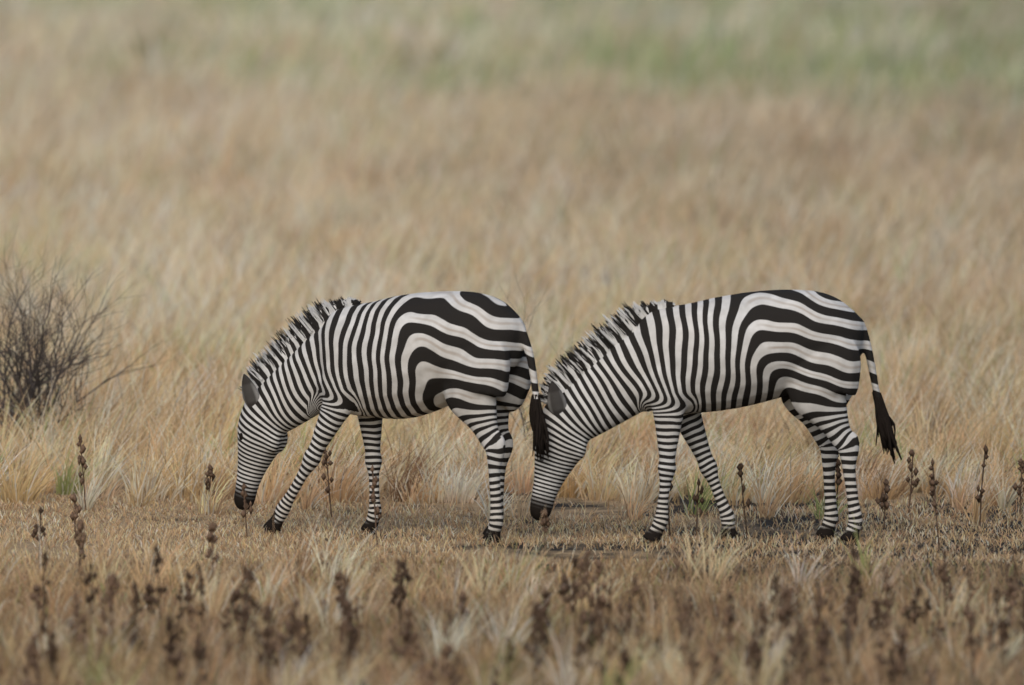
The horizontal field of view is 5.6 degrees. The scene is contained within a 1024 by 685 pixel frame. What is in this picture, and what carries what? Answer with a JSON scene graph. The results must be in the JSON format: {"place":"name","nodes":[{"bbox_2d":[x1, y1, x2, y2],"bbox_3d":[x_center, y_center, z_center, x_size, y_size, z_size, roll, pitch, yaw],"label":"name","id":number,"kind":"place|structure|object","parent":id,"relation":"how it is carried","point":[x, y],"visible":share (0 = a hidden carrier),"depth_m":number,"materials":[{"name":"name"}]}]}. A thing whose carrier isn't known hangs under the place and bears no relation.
{"place":"outdoors","nodes":[
{"label":"outdoors","id":0,"kind":"place"},
{"bbox_2d":[0,32,1023,343],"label":"tall grass","id":1,"kind":"structure","parent":0,"point":[158,188],"depth_m":92.67,"materials":[{"name":"beige plant"}]},
{"bbox_2d":[0,259,1023,503],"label":"tall grass","id":2,"kind":"structure","parent":0,"point":[952,393],"depth_m":65.70,"materials":[{"name":"beige plant"}]},
{"bbox_2d":[0,0,1023,684],"bbox_3d":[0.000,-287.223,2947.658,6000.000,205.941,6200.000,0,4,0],"label":"ground","id":3,"kind":"structure","parent":0,"point":[602,508],"depth_m":60.03,"materials":[{"name":"soil"}]},
{"bbox_2d":[0,224,174,446],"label":"bare shrub","id":4,"kind":"object","parent":3,"relation":"on","point":[31,375],"visible":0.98,"depth_m":66.05,"materials":[{"name":"brown plant"}]},
{"bbox_2d":[234,291,548,543],"bbox_3d":[-0.691,0.422,60.473,2.086,1.466,0.590,2,4,27],"label":"zebra","id":5,"kind":"object","parent":3,"relation":"on","point":[467,358],"visible":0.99,"depth_m":60.25},
{"bbox_2d":[0,0,1023,106],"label":"tall grass","id":6,"kind":"structure","parent":3,"relation":"on","point":[744,32],"depth_m":131.36,"materials":[{"name":"plant"}]},
{"bbox_2d":[0,550,1023,684],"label":"short grass","id":7,"kind":"structure","parent":3,"relation":"on","point":[433,599],"depth_m":54.62,"materials":[{"name":"beige plant"}]},
{"bbox_2d":[0,434,1023,684],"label":"dry weeds","id":8,"kind":"object","parent":3,"relation":"on","point":[542,620],"visible":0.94,"depth_m":52.49,"materials":[{"name":"brown plant"}]},
{"bbox_2d":[0,488,1023,684],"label":"grass wisps","id":9,"kind":"object","parent":3,"relation":"on","point":[218,601],"depth_m":53.74,"materials":[{"name":"beige plant"}]},
{"bbox_2d":[0,489,1023,564],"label":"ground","id":10,"kind":"structure","parent":3,"relation":"on","point":[409,545],"depth_m":60.66,"materials":[{"name":"brown soil"}]},
{"bbox_2d":[457,259,587,444],"bbox_3d":[0.159,0.156,65.041,1.172,1.431,1.014,0,4,0],"label":"shrub sapling","id":11,"kind":"object","parent":3,"relation":"on","point":[522,418],"visible":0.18,"depth_m":64.95,"materials":[{"name":"brown plant"}]},
{"bbox_2d":[73,449,1023,521],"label":"grass wisps","id":12,"kind":"object","parent":3,"relation":"on","point":[1000,500],"depth_m":62.08,"materials":[{"name":"beige plant"}]},
{"bbox_2d":[530,290,901,543],"bbox_3d":[1.178,0.433,60.151,2.149,1.479,0.575,0,4,0],"label":"zebra","id":13,"kind":"object","parent":3,"relation":"on","point":[677,370],"visible":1,"depth_m":59.99}
]}

